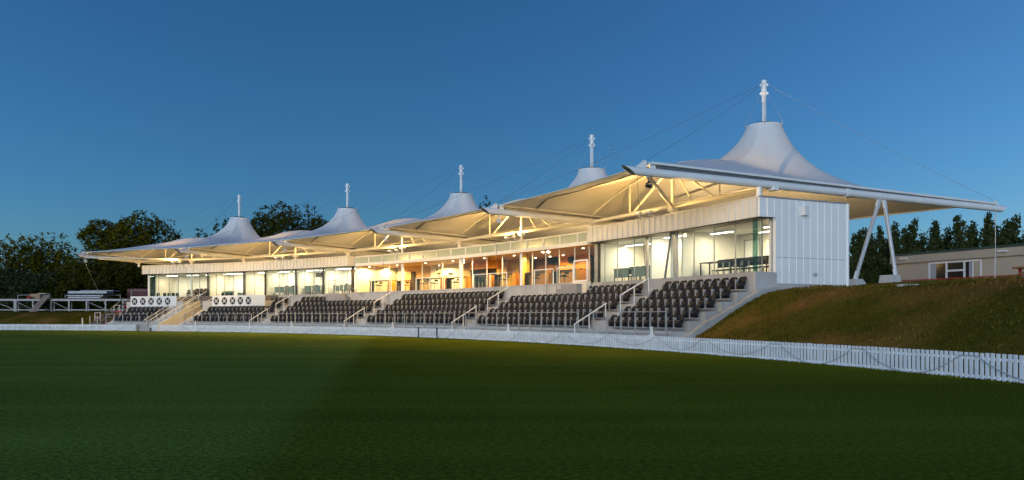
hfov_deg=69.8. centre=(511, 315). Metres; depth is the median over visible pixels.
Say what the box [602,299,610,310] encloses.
stadium seat
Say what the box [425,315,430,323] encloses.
stadium seat
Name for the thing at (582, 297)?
stadium seat
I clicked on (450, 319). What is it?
stadium seat
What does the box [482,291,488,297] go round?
stadium seat
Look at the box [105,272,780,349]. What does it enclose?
seating terrace
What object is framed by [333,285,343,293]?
desk
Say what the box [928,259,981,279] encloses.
window frame
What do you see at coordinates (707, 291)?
stadium seat
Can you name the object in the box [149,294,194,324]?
handrail
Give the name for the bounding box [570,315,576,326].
stadium seat
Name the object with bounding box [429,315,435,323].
stadium seat
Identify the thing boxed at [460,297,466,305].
stadium seat
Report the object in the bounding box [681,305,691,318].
stadium seat
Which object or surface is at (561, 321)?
stadium seat
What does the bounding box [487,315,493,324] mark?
stadium seat
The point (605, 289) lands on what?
stadium seat
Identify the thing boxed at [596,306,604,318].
stadium seat
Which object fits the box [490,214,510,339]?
tie down
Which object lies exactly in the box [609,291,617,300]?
stadium seat
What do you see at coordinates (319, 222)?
spiky tree
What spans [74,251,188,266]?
roof boom
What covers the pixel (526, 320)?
stadium seat
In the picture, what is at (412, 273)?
doorway
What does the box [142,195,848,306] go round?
pavilion building
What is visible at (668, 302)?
stadium seat
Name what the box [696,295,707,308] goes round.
stadium seat
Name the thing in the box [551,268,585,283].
bar table
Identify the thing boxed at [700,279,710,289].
stadium seat
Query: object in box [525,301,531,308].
stadium seat
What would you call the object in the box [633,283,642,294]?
stadium seat
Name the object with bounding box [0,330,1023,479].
outfield grass
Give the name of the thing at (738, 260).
room chair
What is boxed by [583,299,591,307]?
stadium seat
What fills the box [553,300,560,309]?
stadium seat
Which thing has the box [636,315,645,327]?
stadium seat
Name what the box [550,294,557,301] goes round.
stadium seat
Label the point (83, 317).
bank tufts
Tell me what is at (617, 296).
stadium seat
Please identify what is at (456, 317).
stadium seat
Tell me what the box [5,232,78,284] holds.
olive tree
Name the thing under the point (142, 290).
deck railing
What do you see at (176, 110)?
sky
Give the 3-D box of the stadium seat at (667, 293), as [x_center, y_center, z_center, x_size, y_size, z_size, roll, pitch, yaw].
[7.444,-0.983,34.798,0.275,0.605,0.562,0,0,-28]
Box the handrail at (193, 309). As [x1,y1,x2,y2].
[178,291,223,323]
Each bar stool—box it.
[475,276,482,287]
[560,272,568,282]
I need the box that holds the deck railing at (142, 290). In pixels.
[131,290,154,295]
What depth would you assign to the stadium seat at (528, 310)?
42.52 m
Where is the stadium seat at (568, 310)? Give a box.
[564,307,572,315]
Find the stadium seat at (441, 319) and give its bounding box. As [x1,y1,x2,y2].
[439,315,445,323]
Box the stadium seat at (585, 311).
[583,307,591,315]
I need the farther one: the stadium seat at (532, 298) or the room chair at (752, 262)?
the stadium seat at (532, 298)
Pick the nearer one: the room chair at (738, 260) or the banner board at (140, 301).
the room chair at (738, 260)
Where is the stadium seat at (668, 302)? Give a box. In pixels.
[664,297,674,307]
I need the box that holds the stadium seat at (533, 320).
[531,315,536,325]
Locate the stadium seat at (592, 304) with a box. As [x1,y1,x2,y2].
[589,299,597,308]
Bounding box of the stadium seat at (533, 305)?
[530,301,537,309]
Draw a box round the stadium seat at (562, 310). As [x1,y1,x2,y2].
[558,307,566,315]
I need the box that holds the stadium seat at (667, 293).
[663,289,673,298]
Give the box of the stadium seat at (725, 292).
[720,286,731,299]
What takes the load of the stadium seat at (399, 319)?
on the seating terrace
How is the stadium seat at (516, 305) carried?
on the seating terrace
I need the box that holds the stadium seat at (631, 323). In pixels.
[628,315,637,327]
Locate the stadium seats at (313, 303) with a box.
[115,296,332,321]
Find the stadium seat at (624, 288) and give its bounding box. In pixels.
[620,284,629,291]
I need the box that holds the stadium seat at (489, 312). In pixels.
[487,308,494,315]
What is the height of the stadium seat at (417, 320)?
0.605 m
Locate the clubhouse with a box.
[889,243,1023,281]
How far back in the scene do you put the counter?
74.82 m
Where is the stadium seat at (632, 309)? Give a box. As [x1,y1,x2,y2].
[628,306,638,318]
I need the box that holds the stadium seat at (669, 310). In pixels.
[665,305,675,316]
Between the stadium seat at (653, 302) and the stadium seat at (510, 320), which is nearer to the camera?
the stadium seat at (653, 302)
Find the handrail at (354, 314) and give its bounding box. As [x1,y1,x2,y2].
[343,307,364,323]
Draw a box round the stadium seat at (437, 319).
[435,315,440,323]
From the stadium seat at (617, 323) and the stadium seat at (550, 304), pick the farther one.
the stadium seat at (550, 304)
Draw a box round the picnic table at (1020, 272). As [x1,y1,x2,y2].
[1012,266,1023,276]
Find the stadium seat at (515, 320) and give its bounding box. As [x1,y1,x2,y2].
[513,315,520,324]
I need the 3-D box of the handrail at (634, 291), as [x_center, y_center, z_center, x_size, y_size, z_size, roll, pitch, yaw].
[6.249,-1.065,37.328,1.900,1.830,0.068,0,0,-29]
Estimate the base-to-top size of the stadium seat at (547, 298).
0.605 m
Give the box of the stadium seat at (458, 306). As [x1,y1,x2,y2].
[455,303,461,310]
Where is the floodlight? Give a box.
[645,210,656,216]
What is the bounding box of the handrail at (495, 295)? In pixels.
[487,287,508,309]
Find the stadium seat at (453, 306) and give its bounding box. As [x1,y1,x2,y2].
[450,303,456,311]
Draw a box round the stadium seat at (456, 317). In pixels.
[453,315,459,323]
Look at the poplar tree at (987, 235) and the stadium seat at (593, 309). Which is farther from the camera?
the poplar tree at (987, 235)
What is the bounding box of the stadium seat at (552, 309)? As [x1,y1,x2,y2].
[547,307,554,316]
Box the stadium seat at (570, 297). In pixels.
[567,293,574,301]
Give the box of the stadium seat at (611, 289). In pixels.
[608,285,615,292]
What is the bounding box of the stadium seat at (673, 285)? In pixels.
[669,281,678,290]
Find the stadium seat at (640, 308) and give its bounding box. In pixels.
[635,306,645,316]
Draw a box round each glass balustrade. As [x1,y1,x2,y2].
[371,279,391,291]
[416,276,444,289]
[473,272,506,287]
[534,268,553,284]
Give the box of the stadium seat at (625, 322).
[622,315,630,327]
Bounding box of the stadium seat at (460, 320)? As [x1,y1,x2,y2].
[458,315,464,323]
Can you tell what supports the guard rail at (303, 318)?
attached to the seating terrace
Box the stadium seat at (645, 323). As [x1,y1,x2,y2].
[642,314,652,327]
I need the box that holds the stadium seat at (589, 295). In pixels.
[584,292,592,301]
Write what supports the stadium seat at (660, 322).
on the seating terrace
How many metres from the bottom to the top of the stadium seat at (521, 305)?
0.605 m
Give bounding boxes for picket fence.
[0,324,135,330]
[152,325,417,336]
[419,328,435,337]
[438,329,1023,382]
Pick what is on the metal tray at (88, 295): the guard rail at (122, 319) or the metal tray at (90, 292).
the metal tray at (90, 292)
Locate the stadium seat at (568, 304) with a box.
[565,300,572,310]
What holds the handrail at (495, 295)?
on the seating terrace
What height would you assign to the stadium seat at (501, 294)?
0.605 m
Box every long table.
[699,260,733,275]
[733,256,768,271]
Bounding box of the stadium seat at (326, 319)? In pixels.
[324,315,328,322]
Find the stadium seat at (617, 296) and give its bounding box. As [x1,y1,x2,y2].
[615,291,623,302]
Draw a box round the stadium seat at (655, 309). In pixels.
[650,305,660,318]
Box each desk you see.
[274,287,284,294]
[286,286,293,294]
[305,286,315,293]
[313,285,320,291]
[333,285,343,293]
[344,284,355,292]
[613,268,636,280]
[631,267,645,279]
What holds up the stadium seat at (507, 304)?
on the seating terrace
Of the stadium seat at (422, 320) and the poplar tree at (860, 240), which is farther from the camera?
the poplar tree at (860, 240)
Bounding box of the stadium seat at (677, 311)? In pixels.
[673,305,683,316]
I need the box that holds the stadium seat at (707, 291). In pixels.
[703,287,713,299]
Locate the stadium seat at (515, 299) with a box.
[513,295,520,302]
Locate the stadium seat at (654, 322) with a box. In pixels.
[651,314,660,328]
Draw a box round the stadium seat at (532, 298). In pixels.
[529,295,535,302]
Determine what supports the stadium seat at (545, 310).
on the seating terrace
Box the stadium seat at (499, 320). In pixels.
[497,315,504,324]
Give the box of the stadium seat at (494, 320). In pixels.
[491,315,498,324]
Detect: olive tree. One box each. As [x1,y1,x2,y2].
[0,233,56,308]
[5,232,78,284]
[36,252,102,310]
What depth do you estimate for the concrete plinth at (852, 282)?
33.52 m
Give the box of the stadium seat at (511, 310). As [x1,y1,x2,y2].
[508,308,515,315]
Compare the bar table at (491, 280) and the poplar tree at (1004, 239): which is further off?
the poplar tree at (1004, 239)
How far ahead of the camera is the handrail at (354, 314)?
55.68 m
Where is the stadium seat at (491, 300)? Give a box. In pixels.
[489,296,495,304]
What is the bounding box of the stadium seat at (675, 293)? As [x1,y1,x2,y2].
[671,288,680,298]
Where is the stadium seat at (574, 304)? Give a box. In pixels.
[571,300,578,308]
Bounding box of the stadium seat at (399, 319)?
[397,315,403,323]
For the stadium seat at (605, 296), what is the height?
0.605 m
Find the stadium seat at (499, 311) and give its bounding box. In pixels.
[498,308,504,316]
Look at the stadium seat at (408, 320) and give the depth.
51.15 m
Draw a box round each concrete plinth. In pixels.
[849,279,865,285]
[879,275,900,282]
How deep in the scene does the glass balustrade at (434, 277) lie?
55.65 m
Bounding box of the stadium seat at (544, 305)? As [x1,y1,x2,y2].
[541,301,548,309]
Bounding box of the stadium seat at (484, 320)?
[481,315,488,324]
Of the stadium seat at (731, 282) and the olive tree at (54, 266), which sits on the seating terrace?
the stadium seat at (731, 282)
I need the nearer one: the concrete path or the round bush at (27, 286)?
the concrete path
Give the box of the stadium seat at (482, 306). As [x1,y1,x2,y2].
[479,302,485,311]
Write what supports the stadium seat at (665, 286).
on the seating terrace
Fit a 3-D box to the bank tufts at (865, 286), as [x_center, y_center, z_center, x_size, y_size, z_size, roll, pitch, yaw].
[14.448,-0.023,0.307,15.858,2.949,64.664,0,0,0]
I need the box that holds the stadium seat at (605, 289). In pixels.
[601,285,609,293]
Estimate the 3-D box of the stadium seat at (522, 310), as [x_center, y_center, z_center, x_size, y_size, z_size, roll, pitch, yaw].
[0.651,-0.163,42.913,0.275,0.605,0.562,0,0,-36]
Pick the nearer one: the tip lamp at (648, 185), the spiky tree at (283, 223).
the tip lamp at (648, 185)
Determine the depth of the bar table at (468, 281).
55.68 m
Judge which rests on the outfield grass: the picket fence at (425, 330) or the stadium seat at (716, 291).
the picket fence at (425, 330)
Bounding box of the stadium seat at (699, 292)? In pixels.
[694,287,705,297]
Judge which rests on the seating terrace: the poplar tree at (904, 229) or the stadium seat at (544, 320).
the stadium seat at (544, 320)
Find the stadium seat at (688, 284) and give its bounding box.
[684,280,694,289]
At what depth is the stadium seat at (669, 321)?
30.74 m
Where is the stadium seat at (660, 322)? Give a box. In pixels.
[657,314,667,328]
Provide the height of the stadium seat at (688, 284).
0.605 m
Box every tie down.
[181,253,196,330]
[279,250,293,331]
[378,234,394,327]
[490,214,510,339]
[637,180,654,335]
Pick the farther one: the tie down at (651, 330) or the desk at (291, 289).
the desk at (291, 289)
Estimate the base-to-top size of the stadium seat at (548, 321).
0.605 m
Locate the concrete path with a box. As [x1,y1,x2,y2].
[106,330,671,351]
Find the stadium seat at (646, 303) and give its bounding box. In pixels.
[642,297,651,309]
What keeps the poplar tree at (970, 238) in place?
on the back lawn
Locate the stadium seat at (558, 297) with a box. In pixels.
[556,294,563,300]
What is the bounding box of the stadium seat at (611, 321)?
[608,315,616,326]
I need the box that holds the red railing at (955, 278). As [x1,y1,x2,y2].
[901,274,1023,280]
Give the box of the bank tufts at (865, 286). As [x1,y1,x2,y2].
[684,275,1023,379]
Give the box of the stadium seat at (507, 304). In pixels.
[503,302,510,307]
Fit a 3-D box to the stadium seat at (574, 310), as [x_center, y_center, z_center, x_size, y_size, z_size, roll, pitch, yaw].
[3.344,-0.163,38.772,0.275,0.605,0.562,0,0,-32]
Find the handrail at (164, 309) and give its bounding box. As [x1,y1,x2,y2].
[143,294,188,321]
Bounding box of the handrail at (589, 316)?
[573,303,606,332]
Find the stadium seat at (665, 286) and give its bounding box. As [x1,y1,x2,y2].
[661,281,670,290]
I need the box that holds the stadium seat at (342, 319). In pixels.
[340,315,345,322]
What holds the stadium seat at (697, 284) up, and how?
on the seating terrace
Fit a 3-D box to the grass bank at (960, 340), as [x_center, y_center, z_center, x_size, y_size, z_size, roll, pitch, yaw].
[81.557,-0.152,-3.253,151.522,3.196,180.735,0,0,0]
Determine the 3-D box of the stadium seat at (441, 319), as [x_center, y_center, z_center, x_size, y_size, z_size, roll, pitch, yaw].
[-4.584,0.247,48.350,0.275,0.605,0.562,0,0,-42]
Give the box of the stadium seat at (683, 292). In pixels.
[679,288,688,298]
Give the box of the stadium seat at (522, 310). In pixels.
[519,308,526,315]
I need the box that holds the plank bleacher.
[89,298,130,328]
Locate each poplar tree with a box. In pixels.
[849,232,864,278]
[851,229,864,256]
[856,227,879,283]
[872,225,889,282]
[883,239,889,262]
[886,221,904,274]
[901,217,925,253]
[901,227,908,250]
[918,232,927,251]
[925,220,945,250]
[942,226,954,249]
[947,214,973,249]
[964,226,978,247]
[969,220,980,246]
[978,212,998,246]
[991,224,1000,245]
[997,218,1013,244]
[999,213,1023,244]
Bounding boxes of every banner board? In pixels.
[131,296,176,306]
[212,295,264,305]
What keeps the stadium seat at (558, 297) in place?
on the seating terrace
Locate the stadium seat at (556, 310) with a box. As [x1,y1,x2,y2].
[553,307,560,315]
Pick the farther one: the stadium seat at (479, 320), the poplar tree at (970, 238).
the poplar tree at (970, 238)
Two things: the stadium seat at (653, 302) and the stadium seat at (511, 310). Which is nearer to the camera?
the stadium seat at (653, 302)
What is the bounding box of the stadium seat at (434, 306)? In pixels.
[432,303,438,310]
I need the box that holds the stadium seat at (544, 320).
[540,315,548,325]
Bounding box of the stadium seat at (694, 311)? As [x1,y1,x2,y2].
[689,305,700,318]
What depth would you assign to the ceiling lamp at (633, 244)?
43.41 m
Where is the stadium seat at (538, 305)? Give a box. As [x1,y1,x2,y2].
[536,301,543,308]
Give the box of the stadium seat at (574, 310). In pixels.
[570,307,578,315]
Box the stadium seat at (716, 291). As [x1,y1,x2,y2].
[711,286,722,299]
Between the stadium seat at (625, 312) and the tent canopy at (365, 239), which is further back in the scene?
the tent canopy at (365, 239)
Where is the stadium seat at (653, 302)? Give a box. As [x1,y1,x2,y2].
[649,297,659,309]
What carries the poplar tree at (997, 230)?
on the back lawn
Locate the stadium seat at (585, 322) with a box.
[582,315,591,326]
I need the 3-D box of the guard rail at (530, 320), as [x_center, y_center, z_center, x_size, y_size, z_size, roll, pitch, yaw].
[0.272,0.457,40.501,0.263,1.286,11.069,0,0,-34]
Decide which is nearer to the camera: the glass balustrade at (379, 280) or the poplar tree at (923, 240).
the glass balustrade at (379, 280)
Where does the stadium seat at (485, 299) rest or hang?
on the seating terrace
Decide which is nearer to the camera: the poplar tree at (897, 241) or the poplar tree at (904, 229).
the poplar tree at (897, 241)
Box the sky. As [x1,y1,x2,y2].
[0,0,1023,279]
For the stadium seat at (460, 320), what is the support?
on the seating terrace
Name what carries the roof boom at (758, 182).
on the concrete plinth at (888, 278)
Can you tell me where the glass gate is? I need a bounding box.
[573,259,590,292]
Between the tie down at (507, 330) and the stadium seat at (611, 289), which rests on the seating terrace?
the stadium seat at (611, 289)
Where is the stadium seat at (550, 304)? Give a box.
[547,300,554,309]
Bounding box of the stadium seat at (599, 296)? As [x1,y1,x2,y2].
[596,292,604,300]
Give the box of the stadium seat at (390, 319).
[388,315,393,322]
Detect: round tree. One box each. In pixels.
[75,218,130,281]
[85,210,182,267]
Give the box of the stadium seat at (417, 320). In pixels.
[415,315,421,323]
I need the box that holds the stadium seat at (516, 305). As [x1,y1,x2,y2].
[514,301,520,309]
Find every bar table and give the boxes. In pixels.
[369,280,395,291]
[397,280,414,290]
[414,277,445,289]
[446,276,471,288]
[471,275,493,287]
[494,273,519,286]
[524,271,551,284]
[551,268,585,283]
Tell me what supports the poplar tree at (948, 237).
on the back lawn
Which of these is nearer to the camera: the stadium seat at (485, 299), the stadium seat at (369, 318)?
the stadium seat at (485, 299)
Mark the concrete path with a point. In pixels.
(448, 338)
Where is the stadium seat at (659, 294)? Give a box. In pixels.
[656,289,665,299]
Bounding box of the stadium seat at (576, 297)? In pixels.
[573,293,580,301]
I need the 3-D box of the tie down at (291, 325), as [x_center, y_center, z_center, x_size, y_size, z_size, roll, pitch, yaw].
[-18.232,-2.066,58.907,0.298,6.973,1.663,0,0,27]
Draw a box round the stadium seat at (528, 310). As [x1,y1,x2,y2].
[524,308,531,316]
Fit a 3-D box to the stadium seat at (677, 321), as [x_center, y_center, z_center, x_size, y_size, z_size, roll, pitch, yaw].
[6.898,0.247,30.275,0.275,0.605,0.562,0,0,-24]
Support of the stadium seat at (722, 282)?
on the seating terrace
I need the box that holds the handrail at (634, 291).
[620,278,648,311]
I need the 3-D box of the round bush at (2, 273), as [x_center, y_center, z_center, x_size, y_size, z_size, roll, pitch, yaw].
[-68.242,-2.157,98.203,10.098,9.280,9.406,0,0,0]
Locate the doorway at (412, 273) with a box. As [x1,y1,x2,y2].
[411,272,414,279]
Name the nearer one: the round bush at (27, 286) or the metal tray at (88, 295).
the metal tray at (88, 295)
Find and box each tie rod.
[83,259,111,319]
[995,212,995,276]
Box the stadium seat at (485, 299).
[484,296,490,305]
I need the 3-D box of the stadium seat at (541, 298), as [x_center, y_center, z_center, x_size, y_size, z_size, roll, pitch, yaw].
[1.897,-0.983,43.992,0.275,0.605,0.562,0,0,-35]
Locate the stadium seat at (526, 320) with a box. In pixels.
[523,315,531,325]
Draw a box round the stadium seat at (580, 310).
[577,307,585,316]
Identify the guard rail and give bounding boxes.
[106,314,147,326]
[185,314,251,328]
[261,313,346,329]
[357,313,454,332]
[465,312,578,337]
[593,311,666,339]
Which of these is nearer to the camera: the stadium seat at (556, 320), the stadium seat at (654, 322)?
the stadium seat at (654, 322)
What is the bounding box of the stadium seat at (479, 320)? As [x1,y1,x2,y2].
[476,315,483,324]
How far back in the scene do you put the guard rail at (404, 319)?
51.20 m
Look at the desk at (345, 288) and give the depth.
64.78 m
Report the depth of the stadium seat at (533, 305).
43.39 m
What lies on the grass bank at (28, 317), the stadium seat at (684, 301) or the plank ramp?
the plank ramp
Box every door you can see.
[539,261,544,268]
[744,238,760,271]
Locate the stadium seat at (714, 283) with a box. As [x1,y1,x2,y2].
[709,278,719,290]
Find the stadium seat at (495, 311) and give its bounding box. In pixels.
[492,308,499,315]
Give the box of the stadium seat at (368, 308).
[366,305,371,311]
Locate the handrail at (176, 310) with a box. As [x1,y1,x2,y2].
[156,294,200,322]
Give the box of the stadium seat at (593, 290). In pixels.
[589,286,597,295]
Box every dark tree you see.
[56,253,144,310]
[95,260,166,313]
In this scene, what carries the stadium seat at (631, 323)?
on the seating terrace
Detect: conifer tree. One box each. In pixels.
[193,228,203,237]
[210,218,219,235]
[222,215,228,227]
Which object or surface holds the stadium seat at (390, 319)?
on the seating terrace
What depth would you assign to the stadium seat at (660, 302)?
33.95 m
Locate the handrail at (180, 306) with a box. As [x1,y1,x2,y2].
[161,291,206,321]
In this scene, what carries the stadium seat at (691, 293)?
on the seating terrace
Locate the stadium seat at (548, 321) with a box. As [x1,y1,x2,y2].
[546,315,554,325]
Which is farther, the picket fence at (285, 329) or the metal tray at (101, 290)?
the metal tray at (101, 290)
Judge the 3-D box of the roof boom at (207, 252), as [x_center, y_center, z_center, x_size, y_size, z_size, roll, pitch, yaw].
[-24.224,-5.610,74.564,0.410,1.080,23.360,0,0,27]
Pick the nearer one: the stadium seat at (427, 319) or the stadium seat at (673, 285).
the stadium seat at (673, 285)
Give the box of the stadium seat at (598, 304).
[595,299,604,307]
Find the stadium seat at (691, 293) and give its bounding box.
[686,287,696,298]
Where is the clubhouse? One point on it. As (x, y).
(968, 262)
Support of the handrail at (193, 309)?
on the seating terrace
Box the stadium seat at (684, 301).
[680,296,690,307]
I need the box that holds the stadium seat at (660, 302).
[657,297,666,306]
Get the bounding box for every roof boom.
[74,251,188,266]
[175,246,287,261]
[271,238,396,255]
[370,225,508,246]
[480,203,630,226]
[622,160,1006,278]
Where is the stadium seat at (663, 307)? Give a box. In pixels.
[657,305,667,316]
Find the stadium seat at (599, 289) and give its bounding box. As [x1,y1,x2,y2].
[595,285,603,293]
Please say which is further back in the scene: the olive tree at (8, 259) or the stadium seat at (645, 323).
the olive tree at (8, 259)
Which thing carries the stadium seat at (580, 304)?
on the seating terrace
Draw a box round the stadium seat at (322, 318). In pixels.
[319,315,324,322]
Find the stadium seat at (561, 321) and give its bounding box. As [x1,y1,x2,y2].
[558,315,566,325]
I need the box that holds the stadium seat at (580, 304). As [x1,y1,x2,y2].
[577,300,584,308]
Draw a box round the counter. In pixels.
[187,290,198,295]
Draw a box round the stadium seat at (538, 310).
[535,308,543,316]
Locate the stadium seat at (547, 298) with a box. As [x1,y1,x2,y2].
[545,294,552,302]
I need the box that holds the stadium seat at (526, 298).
[523,295,530,302]
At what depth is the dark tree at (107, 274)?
101.73 m
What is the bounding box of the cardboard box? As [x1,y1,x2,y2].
[30,294,45,298]
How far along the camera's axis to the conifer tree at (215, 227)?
117.83 m
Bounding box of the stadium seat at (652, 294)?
[648,289,658,299]
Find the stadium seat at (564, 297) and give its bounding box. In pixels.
[561,293,569,301]
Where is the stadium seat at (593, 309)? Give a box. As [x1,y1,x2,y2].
[589,307,597,318]
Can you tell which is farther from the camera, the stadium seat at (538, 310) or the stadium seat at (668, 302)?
the stadium seat at (538, 310)
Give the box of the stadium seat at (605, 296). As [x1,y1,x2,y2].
[602,292,611,300]
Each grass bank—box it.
[0,311,118,330]
[684,277,1023,383]
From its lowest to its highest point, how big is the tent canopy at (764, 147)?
8.130 m
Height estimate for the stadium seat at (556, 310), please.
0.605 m
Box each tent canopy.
[85,195,266,263]
[187,183,396,258]
[283,165,509,252]
[384,135,635,252]
[499,80,994,222]
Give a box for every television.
[316,272,321,276]
[548,257,557,264]
[568,256,573,263]
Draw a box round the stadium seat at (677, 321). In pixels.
[673,314,684,328]
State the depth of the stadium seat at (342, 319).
56.81 m
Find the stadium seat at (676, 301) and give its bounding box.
[672,296,682,307]
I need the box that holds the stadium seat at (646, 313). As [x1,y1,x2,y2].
[643,306,652,318]
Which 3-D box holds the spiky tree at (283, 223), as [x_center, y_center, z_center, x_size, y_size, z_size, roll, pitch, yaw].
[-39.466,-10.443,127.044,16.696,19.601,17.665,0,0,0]
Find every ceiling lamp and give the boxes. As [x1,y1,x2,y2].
[624,243,642,246]
[710,230,733,234]
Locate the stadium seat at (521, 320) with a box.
[519,315,525,324]
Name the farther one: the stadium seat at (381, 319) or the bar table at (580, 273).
the stadium seat at (381, 319)
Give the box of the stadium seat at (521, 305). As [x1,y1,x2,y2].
[519,301,526,309]
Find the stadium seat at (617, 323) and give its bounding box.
[614,315,623,327]
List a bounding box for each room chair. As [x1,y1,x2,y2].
[712,260,723,274]
[718,259,729,273]
[734,258,746,272]
[736,257,748,272]
[745,257,755,271]
[750,256,760,271]
[756,255,768,271]
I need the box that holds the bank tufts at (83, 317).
[56,313,115,329]
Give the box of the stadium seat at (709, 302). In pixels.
[704,295,715,308]
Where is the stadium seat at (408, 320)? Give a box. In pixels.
[406,315,412,323]
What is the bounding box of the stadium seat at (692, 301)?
[688,296,698,307]
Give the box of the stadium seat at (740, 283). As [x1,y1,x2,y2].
[735,276,746,290]
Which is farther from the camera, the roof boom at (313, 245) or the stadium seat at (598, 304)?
the roof boom at (313, 245)
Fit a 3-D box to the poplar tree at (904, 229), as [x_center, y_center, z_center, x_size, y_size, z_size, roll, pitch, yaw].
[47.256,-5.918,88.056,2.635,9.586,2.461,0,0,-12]
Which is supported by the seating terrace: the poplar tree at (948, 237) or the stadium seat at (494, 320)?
the stadium seat at (494, 320)
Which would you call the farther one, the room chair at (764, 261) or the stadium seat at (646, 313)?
the room chair at (764, 261)
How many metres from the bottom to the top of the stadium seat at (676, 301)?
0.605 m
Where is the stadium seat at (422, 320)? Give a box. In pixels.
[420,315,426,323]
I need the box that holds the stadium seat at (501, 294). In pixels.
[497,290,503,298]
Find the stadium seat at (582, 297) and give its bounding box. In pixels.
[578,293,586,301]
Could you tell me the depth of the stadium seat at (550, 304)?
42.00 m
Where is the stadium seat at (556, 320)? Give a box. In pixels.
[552,315,560,325]
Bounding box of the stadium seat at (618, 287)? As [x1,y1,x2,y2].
[614,284,622,292]
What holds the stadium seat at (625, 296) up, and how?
on the seating terrace
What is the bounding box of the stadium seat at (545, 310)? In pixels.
[541,307,548,316]
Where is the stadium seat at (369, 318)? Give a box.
[367,315,371,322]
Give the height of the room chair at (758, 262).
0.980 m
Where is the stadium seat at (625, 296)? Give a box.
[621,291,630,302]
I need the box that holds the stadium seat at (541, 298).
[539,294,546,301]
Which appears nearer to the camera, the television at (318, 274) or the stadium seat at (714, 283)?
the stadium seat at (714, 283)
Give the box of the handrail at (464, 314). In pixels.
[451,305,476,325]
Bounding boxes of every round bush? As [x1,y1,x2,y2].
[0,263,66,310]
[0,266,39,310]
[40,270,115,310]
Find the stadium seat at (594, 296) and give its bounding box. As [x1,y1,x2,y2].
[591,292,598,301]
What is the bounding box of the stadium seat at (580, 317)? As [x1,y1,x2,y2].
[576,315,584,326]
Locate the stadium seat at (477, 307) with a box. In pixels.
[474,302,480,311]
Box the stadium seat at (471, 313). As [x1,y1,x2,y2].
[468,309,475,317]
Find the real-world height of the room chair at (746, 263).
0.980 m
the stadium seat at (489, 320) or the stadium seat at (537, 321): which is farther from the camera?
the stadium seat at (489, 320)
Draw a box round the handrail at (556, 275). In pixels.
[547,265,566,292]
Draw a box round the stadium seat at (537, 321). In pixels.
[535,315,542,325]
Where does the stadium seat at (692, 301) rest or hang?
on the seating terrace
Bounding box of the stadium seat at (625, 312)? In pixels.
[621,306,630,318]
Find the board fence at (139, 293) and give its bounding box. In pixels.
[127,289,154,298]
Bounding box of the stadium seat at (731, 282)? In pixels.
[726,277,737,290]
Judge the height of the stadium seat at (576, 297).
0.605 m
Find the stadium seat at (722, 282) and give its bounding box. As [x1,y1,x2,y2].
[717,278,728,288]
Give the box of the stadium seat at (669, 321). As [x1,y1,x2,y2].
[667,314,675,328]
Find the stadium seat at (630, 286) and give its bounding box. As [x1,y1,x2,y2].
[627,284,635,294]
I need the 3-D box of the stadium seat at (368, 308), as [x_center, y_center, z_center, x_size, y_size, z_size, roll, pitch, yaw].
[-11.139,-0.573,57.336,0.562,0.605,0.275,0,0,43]
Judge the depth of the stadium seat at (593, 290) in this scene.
41.38 m
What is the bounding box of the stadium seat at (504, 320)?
[502,315,509,324]
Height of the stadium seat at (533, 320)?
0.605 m
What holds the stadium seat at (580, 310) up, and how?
on the seating terrace
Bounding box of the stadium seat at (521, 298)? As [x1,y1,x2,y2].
[518,295,525,302]
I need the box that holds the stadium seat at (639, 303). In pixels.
[635,298,644,306]
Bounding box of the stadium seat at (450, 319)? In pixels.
[448,315,453,323]
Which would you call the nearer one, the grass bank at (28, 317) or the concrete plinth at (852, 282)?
the concrete plinth at (852, 282)
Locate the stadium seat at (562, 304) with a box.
[559,300,566,310]
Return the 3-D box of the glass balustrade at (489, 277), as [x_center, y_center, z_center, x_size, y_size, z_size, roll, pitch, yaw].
[-1.533,-2.445,50.639,0.072,0.970,3.718,0,0,-40]
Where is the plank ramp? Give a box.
[29,295,49,311]
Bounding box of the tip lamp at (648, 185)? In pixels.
[645,177,651,187]
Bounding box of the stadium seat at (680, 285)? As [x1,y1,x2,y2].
[676,280,686,290]
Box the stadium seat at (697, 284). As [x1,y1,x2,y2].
[692,279,702,289]
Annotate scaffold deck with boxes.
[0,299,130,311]
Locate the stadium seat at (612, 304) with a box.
[609,299,617,309]
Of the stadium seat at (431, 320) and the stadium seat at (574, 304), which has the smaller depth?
the stadium seat at (574, 304)
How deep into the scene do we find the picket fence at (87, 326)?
71.53 m
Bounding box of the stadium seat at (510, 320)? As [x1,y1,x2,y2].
[508,315,514,324]
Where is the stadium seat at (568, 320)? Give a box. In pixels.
[564,315,572,325]
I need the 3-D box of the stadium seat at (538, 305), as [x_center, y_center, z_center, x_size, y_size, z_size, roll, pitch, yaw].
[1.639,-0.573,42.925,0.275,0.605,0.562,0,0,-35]
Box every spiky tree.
[250,200,326,236]
[250,214,276,237]
[296,217,328,230]
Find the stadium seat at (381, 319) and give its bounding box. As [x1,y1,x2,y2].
[379,315,384,322]
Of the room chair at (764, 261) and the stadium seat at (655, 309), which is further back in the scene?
the room chair at (764, 261)
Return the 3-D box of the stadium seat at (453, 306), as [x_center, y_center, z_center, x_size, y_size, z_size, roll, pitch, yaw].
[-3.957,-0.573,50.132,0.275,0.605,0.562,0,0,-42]
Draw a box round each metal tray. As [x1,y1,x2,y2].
[67,295,109,296]
[68,291,113,293]
[68,297,107,298]
[80,290,119,291]
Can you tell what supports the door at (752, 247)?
in the pavilion building

